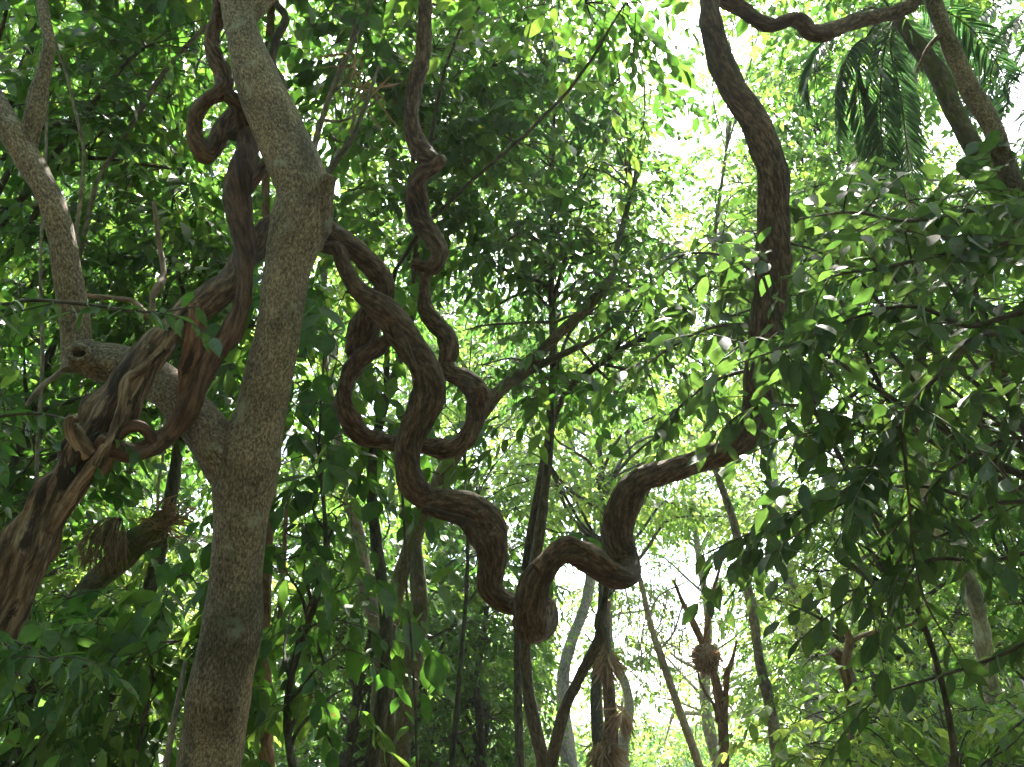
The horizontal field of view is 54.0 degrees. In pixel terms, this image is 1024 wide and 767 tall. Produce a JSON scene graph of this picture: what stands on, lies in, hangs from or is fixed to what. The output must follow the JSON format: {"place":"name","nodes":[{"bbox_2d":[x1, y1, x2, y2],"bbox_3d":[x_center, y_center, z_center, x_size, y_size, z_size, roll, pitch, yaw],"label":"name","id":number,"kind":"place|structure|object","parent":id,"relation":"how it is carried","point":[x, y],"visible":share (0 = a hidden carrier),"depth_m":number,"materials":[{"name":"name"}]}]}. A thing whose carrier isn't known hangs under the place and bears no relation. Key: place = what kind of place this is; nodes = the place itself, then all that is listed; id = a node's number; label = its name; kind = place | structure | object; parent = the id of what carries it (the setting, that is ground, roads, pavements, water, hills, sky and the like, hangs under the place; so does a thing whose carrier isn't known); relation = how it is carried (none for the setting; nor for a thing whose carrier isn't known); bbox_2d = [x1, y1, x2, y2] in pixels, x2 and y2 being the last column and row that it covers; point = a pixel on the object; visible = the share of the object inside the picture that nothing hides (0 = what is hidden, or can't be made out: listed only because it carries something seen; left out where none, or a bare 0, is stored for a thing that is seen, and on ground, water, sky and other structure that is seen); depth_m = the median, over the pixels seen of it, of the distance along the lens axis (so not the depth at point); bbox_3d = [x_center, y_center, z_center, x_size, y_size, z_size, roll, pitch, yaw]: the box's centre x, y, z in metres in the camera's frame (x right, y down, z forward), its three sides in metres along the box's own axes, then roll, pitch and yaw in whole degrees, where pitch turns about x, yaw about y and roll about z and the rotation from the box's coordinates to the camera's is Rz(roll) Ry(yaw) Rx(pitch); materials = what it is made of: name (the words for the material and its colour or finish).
{"place":"outdoors","nodes":[
{"label":"outdoors","id":0,"kind":"place"},
{"bbox_2d":[0,0,1023,761],"label":"sky","id":1,"kind":"structure","parent":0,"point":[577,580],"materials":[{"name":"white"}]},
{"bbox_3d":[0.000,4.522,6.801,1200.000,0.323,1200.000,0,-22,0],"label":"ground","id":2,"kind":"structure","parent":0,"visible":0},
{"bbox_2d":[12,510,170,763],"bbox_3d":[-3.028,2.763,6.756,1.557,3.718,0.320,-19,-29,39],"label":"mossy log","id":3,"kind":"object","parent":2,"relation":"on","point":[139,538],"visible":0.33,"depth_m":7.09,"materials":[{"name":"brown plant"}]},
{"bbox_2d":[68,517,130,574],"bbox_3d":[-2.825,1.113,6.890,0.429,0.392,0.185,0,-22,0],"label":"dry fern","id":4,"kind":"object","parent":3,"relation":"hanging from","point":[113,531],"visible":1,"depth_m":6.89,"materials":[{"name":"brown plant"}]},
{"bbox_2d":[156,415,165,509],"bbox_3d":[-2.513,0.565,7.201,0.036,0.762,0.327,5,-23,-12],"label":"white root","id":5,"kind":"object","parent":3,"relation":"hanging from","point":[160,471],"visible":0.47,"depth_m":7.19,"materials":[{"name":"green plant"}]},
{"bbox_2d":[130,495,199,545],"bbox_3d":[-2.360,0.936,6.912,0.530,0.333,0.518,18,-28,-38],"label":"epiphyte","id":6,"kind":"object","parent":3,"relation":"on","point":[173,518],"visible":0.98,"depth_m":6.89,"materials":[{"name":"plant"}]},
{"bbox_2d":[1,20,207,643],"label":"background tree","id":7,"kind":"object","parent":2,"relation":"on","point":[136,473],"visible":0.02,"depth_m":20.23,"materials":[{"name":"green plant"}]},
{"bbox_2d":[0,289,222,754],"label":"shade sapling","id":8,"kind":"object","parent":2,"relation":"on","point":[12,659],"visible":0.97,"depth_m":4.00,"materials":[{"name":"green plant"}]},
{"bbox_2d":[0,583,277,766],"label":"glossy bush","id":9,"kind":"object","parent":2,"relation":"on","point":[52,637],"visible":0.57,"depth_m":5.69,"materials":[{"name":"green plant"}]},
{"bbox_2d":[16,614,30,766],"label":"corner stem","id":10,"kind":"object","parent":9,"relation":"attached to","point":[18,752],"visible":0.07,"depth_m":5.98,"materials":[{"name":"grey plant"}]},
{"bbox_2d":[15,63,275,645],"bbox_3d":[-8.803,1.197,22.894,8.083,18.649,9.746,8,-23,-18],"label":"background tree","id":11,"kind":"object","parent":2,"relation":"on","point":[192,502],"visible":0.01,"depth_m":22.78,"materials":[{"name":"green plant"}]},
{"bbox_2d":[0,503,298,766],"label":"hillside bush","id":12,"kind":"object","parent":2,"relation":"on","point":[65,578],"visible":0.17,"depth_m":8.19,"materials":[{"name":"green plant"}]},
{"bbox_2d":[0,0,312,365],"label":"dark leafed tree","id":13,"kind":"object","parent":2,"relation":"on","point":[103,132],"visible":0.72,"depth_m":7.05,"materials":[{"name":"green plant"}]},
{"bbox_2d":[35,92,48,481],"bbox_3d":[-2.715,-0.435,5.801,0.042,2.786,1.141,1,-22,-3],"label":"upright sapling","id":14,"kind":"object","parent":13,"relation":"attached to","point":[37,442],"visible":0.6,"depth_m":5.79,"materials":[{"name":"brown plant"}]},
{"bbox_2d":[55,39,85,243],"bbox_3d":[-2.850,-1.780,6.379,0.146,1.637,0.738,-9,-24,21],"label":"thin vine","id":15,"kind":"object","parent":13,"relation":"hanging from","point":[80,200],"visible":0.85,"depth_m":6.39,"materials":[{"name":"brown plant"}]},
{"bbox_2d":[78,21,208,261],"bbox_3d":[-2.413,-1.816,6.761,1.384,1.897,0.140,-14,-26,31],"label":"bare branch","id":16,"kind":"object","parent":13,"relation":"attached to","point":[161,76],"visible":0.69,"depth_m":6.79,"materials":[{"name":"grey plant"}]},
{"bbox_2d":[20,564,292,766],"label":"hanging leaf bush","id":17,"kind":"object","parent":2,"relation":"on","point":[121,644],"visible":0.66,"depth_m":5.52,"materials":[{"name":"green plant"}]},
{"bbox_2d":[0,168,339,588],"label":"broadleaf tree","id":18,"kind":"object","parent":2,"relation":"on","point":[21,467],"visible":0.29,"depth_m":7.58,"materials":[{"name":"green plant"}]},
{"bbox_2d":[0,0,350,694],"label":"understory tree","id":19,"kind":"object","parent":2,"relation":"on","point":[184,490],"visible":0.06,"depth_m":12.39,"materials":[{"name":"green plant"}]},
{"bbox_2d":[32,0,351,715],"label":"trailing tree","id":20,"kind":"object","parent":2,"relation":"on","point":[216,236],"visible":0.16,"depth_m":8.02,"materials":[{"name":"green plant"}]},
{"bbox_2d":[87,0,384,766],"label":"slim tree","id":21,"kind":"object","parent":2,"relation":"on","point":[267,752],"visible":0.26,"depth_m":6.97,"materials":[{"name":"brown plant"}]},
{"bbox_2d":[0,0,500,766],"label":"forked tree","id":22,"kind":"object","parent":2,"relation":"on","point":[238,456],"visible":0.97,"depth_m":4.51,"materials":[{"name":"brown plant"}]},
{"bbox_2d":[25,369,63,405],"bbox_3d":[-2.172,-0.015,4.745,0.279,0.228,0.032,-7,-23,17],"label":"bare twig","id":23,"kind":"object","parent":22,"relation":"attached to","point":[38,389],"visible":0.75,"depth_m":4.74,"materials":[{"name":"grey wood"}]},
{"bbox_2d":[86,201,166,319],"bbox_3d":[-1.934,-0.623,5.121,0.418,0.754,0.141,-5,-22,12],"label":"dangling root","id":24,"kind":"object","parent":22,"relation":"hanging from","point":[158,286],"visible":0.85,"depth_m":5.01,"materials":[{"name":"brown plant"}]},
{"bbox_2d":[163,661,186,766],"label":"propped stem","id":25,"kind":"object","parent":22,"relation":"attached to","point":[169,745],"visible":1,"depth_m":4.37,"materials":[{"name":"brown plant"}]},
{"bbox_2d":[94,126,267,462],"bbox_3d":[-1.443,-0.663,4.676,0.618,2.204,0.273,6,-23,-15],"label":"reddish vine","id":26,"kind":"object","parent":22,"relation":"hanging from","point":[199,365],"visible":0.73,"depth_m":4.43,"materials":[{"name":"red plant"}]},
{"bbox_2d":[186,0,248,164],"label":"looped vine","id":27,"kind":"object","parent":22,"relation":"hanging from","point":[212,146],"visible":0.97,"depth_m":4.93,"materials":[{"name":"brown plant"}]},
{"bbox_2d":[269,0,289,90],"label":"wavy vine","id":28,"kind":"object","parent":22,"relation":"attached to","point":[280,30],"visible":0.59,"depth_m":5.17,"materials":[{"name":"brown plant"}]},
{"bbox_2d":[333,0,491,459],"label":"corkscrew liana","id":29,"kind":"object","parent":22,"relation":"hanging from","point":[474,388],"visible":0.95,"depth_m":5.11,"materials":[{"name":"brown plant"}]},
{"bbox_2d":[133,266,461,766],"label":"drooping tree","id":30,"kind":"object","parent":2,"relation":"on","point":[437,667],"visible":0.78,"depth_m":5.92,"materials":[{"name":"green plant"}]},
{"bbox_2d":[401,493,418,766],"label":"hanging vine","id":31,"kind":"object","parent":30,"relation":"hanging from","point":[411,647],"visible":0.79,"depth_m":5.20,"materials":[{"name":"brown plant"}]},
{"bbox_2d":[205,149,471,764],"bbox_3d":[-3.857,2.490,21.217,6.123,14.993,11.048,0,-22,0],"label":"background tree","id":32,"kind":"object","parent":2,"relation":"on","point":[344,357],"visible":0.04,"depth_m":20.04,"materials":[{"name":"green plant"}]},
{"bbox_2d":[312,0,406,173],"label":"dead sapling","id":33,"kind":"object","parent":2,"relation":"on","point":[341,66],"visible":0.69,"depth_m":6.18,"materials":[{"name":"brown wood"}]},
{"bbox_2d":[191,428,581,766],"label":"shaded tree","id":34,"kind":"object","parent":2,"relation":"on","point":[352,737],"visible":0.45,"depth_m":11.73,"materials":[{"name":"green plant"}]},
{"bbox_2d":[224,0,567,633],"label":"grey tree","id":35,"kind":"object","parent":2,"relation":"on","point":[356,525],"visible":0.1,"depth_m":10.69,"materials":[{"name":"green plant"}]},
{"bbox_2d":[0,0,792,647],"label":"twisted liana","id":36,"kind":"object","parent":2,"relation":"on","point":[30,540],"visible":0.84,"depth_m":4.87,"materials":[{"name":"brown plant"}]},
{"bbox_2d":[317,234,573,748],"bbox_3d":[-1.920,3.936,25.497,7.181,15.524,9.669,0,-22,0],"label":"background tree","id":37,"kind":"object","parent":2,"relation":"on","point":[402,397],"visible":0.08,"depth_m":25.02,"materials":[{"name":"green plant"}]},
{"bbox_2d":[307,335,623,766],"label":"tree","id":38,"kind":"object","parent":2,"relation":"on","point":[541,399],"visible":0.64,"depth_m":6.82,"materials":[{"name":"green plant"}]},
{"bbox_2d":[223,0,748,766],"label":"glossy tree","id":39,"kind":"object","parent":2,"relation":"on","point":[451,144],"visible":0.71,"depth_m":7.06,"materials":[{"name":"green plant"}]},
{"bbox_2d":[396,452,578,766],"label":"weeping tree","id":40,"kind":"object","parent":2,"relation":"on","point":[480,741],"visible":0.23,"depth_m":13.31,"materials":[{"name":"green plant"}]},
{"bbox_2d":[0,545,1019,766],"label":"distant forest","id":41,"kind":"object","parent":2,"relation":"on","point":[654,762],"visible":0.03,"depth_m":37.62,"materials":[{"name":"green plant"}]},
{"bbox_2d":[370,0,718,766],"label":"leaning tree","id":42,"kind":"object","parent":2,"relation":"on","point":[418,600],"visible":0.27,"depth_m":9.46,"materials":[{"name":"green plant"}]},
{"bbox_2d":[389,0,716,766],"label":"slender tree","id":43,"kind":"object","parent":2,"relation":"on","point":[585,138],"visible":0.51,"depth_m":8.46,"materials":[{"name":"green plant"}]},
{"bbox_2d":[432,35,679,766],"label":"background tree","id":44,"kind":"object","parent":2,"relation":"on","point":[639,89],"visible":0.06,"depth_m":27.89,"materials":[{"name":"green plant"}]},
{"bbox_2d":[445,281,726,766],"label":"background tree","id":45,"kind":"object","parent":2,"relation":"on","point":[568,755],"visible":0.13,"depth_m":21.65,"materials":[{"name":"green plant"}]},
{"bbox_2d":[506,515,695,766],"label":"background tree","id":46,"kind":"object","parent":2,"relation":"on","point":[627,704],"visible":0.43,"depth_m":23.89,"materials":[{"name":"green plant"}]},
{"bbox_2d":[580,600,636,766],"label":"shaggy trunk","id":47,"kind":"object","parent":2,"relation":"on","point":[607,663],"visible":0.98,"depth_m":11.38,"materials":[{"name":"brown plant"}]},
{"bbox_2d":[437,305,792,749],"bbox_3d":[1.506,2.747,14.282,5.914,9.269,5.696,0,-22,0],"label":"sunlit tree","id":48,"kind":"object","parent":2,"relation":"on","point":[604,488],"visible":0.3,"depth_m":14.31,"materials":[{"name":"green plant"}]},
{"bbox_2d":[513,221,754,766],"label":"crooked sapling","id":49,"kind":"object","parent":2,"relation":"on","point":[625,334],"visible":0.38,"depth_m":9.18,"materials":[{"name":"green plant"}]},
{"bbox_2d":[638,576,703,766],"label":"pale tree","id":50,"kind":"object","parent":2,"relation":"on","point":[686,730],"visible":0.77,"depth_m":12.46,"materials":[{"name":"grey plant"}]},
{"bbox_2d":[596,560,739,743],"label":"hanging rootlets","id":51,"kind":"object","parent":50,"relation":"hanging from","point":[662,614],"visible":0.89,"depth_m":12.52,"materials":[{"name":"brown plant"}]},
{"bbox_2d":[571,357,817,766],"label":"background tree","id":52,"kind":"object","parent":2,"relation":"on","point":[711,741],"visible":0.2,"depth_m":26.51,"materials":[{"name":"green plant"}]},
{"bbox_2d":[672,562,737,766],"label":"forked sapling","id":53,"kind":"object","parent":2,"relation":"on","point":[720,708],"visible":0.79,"depth_m":10.95,"materials":[{"name":"brown plant"}]},
{"bbox_2d":[685,637,725,680],"bbox_3d":[2.104,2.978,10.901,0.482,0.485,0.510,0,-22,0],"label":"nest","id":54,"kind":"object","parent":53,"relation":"on","point":[705,657],"visible":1,"depth_m":10.82,"materials":[{"name":"brown plant"}]},
{"bbox_2d":[644,125,869,750],"bbox_3d":[5.420,1.546,19.999,5.613,15.828,7.087,0,-22,0],"label":"background tree","id":55,"kind":"object","parent":2,"relation":"on","point":[775,483],"visible":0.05,"depth_m":21.27,"materials":[{"name":"green plant"}]},
{"bbox_2d":[656,0,870,766],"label":"thin spotted tree","id":56,"kind":"object","parent":2,"relation":"on","point":[773,724],"visible":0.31,"depth_m":10.46,"materials":[{"name":"green plant"}]},
{"bbox_2d":[591,191,959,766],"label":"arching sapling","id":57,"kind":"object","parent":2,"relation":"on","point":[751,556],"visible":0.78,"depth_m":4.40,"materials":[{"name":"green plant"}]},
{"bbox_2d":[590,129,1023,497],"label":"layered tree","id":58,"kind":"object","parent":2,"relation":"on","point":[977,170],"visible":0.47,"depth_m":5.66,"materials":[{"name":"green plant"}]},
{"bbox_2d":[687,444,966,766],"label":"background tree","id":59,"kind":"object","parent":2,"relation":"on","point":[743,702],"visible":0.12,"depth_m":22.19,"materials":[{"name":"green plant"}]},
{"bbox_2d":[643,0,1023,236],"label":"lichen tree","id":60,"kind":"object","parent":2,"relation":"on","point":[977,101],"visible":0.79,"depth_m":6.04,"materials":[{"name":"brown plant"}]},
{"bbox_2d":[719,0,921,42],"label":"canopy liana","id":61,"kind":"object","parent":60,"relation":"hanging from","point":[805,26],"visible":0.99,"depth_m":5.59,"materials":[{"name":"brown plant"}]},
{"bbox_2d":[660,0,1023,756],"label":"lacy tree","id":62,"kind":"object","parent":2,"relation":"on","point":[822,118],"visible":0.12,"depth_m":13.76,"materials":[{"name":"green plant"}]},
{"bbox_2d":[673,292,1023,765],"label":"bright tree","id":63,"kind":"object","parent":2,"relation":"on","point":[806,587],"visible":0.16,"depth_m":13.93,"materials":[{"name":"green plant"}]},
{"bbox_2d":[690,154,1023,686],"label":"young broadleaf tree","id":64,"kind":"object","parent":2,"relation":"on","point":[867,488],"visible":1,"depth_m":3.60,"materials":[{"name":"green plant"}]},
{"bbox_2d":[707,664,1023,766],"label":"sunny bush","id":65,"kind":"object","parent":2,"relation":"on","point":[987,734],"visible":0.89,"depth_m":7.23,"materials":[{"name":"green plant"}]},
{"bbox_2d":[711,608,1023,766],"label":"airy bush","id":66,"kind":"object","parent":2,"relation":"on","point":[797,671],"visible":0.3,"depth_m":11.46,"materials":[{"name":"green plant"}]},
{"bbox_2d":[713,0,1023,766],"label":"grey barked tree","id":67,"kind":"object","parent":2,"relation":"on","point":[982,636],"visible":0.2,"depth_m":10.38,"materials":[{"name":"green plant"}]},
{"bbox_2d":[829,622,916,766],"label":"brown stub tree","id":68,"kind":"object","parent":2,"relation":"on","point":[843,658],"visible":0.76,"depth_m":9.92,"materials":[{"name":"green plant"}]},
{"bbox_2d":[753,475,1023,766],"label":"hanging leaf sapling","id":69,"kind":"object","parent":2,"relation":"on","point":[853,720],"visible":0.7,"depth_m":3.86,"materials":[{"name":"green plant"}]},
{"bbox_2d":[777,37,1023,764],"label":"background tree","id":70,"kind":"object","parent":2,"relation":"on","point":[954,146],"visible":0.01,"depth_m":29.75,"materials":[{"name":"green plant"}]},
{"bbox_2d":[792,0,1023,256],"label":"leaning palm","id":71,"kind":"object","parent":2,"relation":"on","point":[937,73],"visible":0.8,"depth_m":6.76,"materials":[{"name":"bark"},{"name":"green palm leaf"}]},
{"bbox_2d":[813,287,1023,766],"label":"background tree","id":72,"kind":"object","parent":2,"relation":"on","point":[959,592],"visible":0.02,"depth_m":20.29,"materials":[{"name":"green plant"}]},
{"bbox_2d":[872,435,1023,765],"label":"dense bush","id":73,"kind":"object","parent":2,"relation":"on","point":[984,533],"visible":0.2,"depth_m":9.91,"materials":[{"name":"green plant"}]},
{"bbox_2d":[917,0,1023,176],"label":"feather palm","id":74,"kind":"object","parent":2,"relation":"on","point":[1015,23],"visible":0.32,"depth_m":8.21,"materials":[{"name":"palm leaf"},{"name":"palm trunk bark"}]}
]}

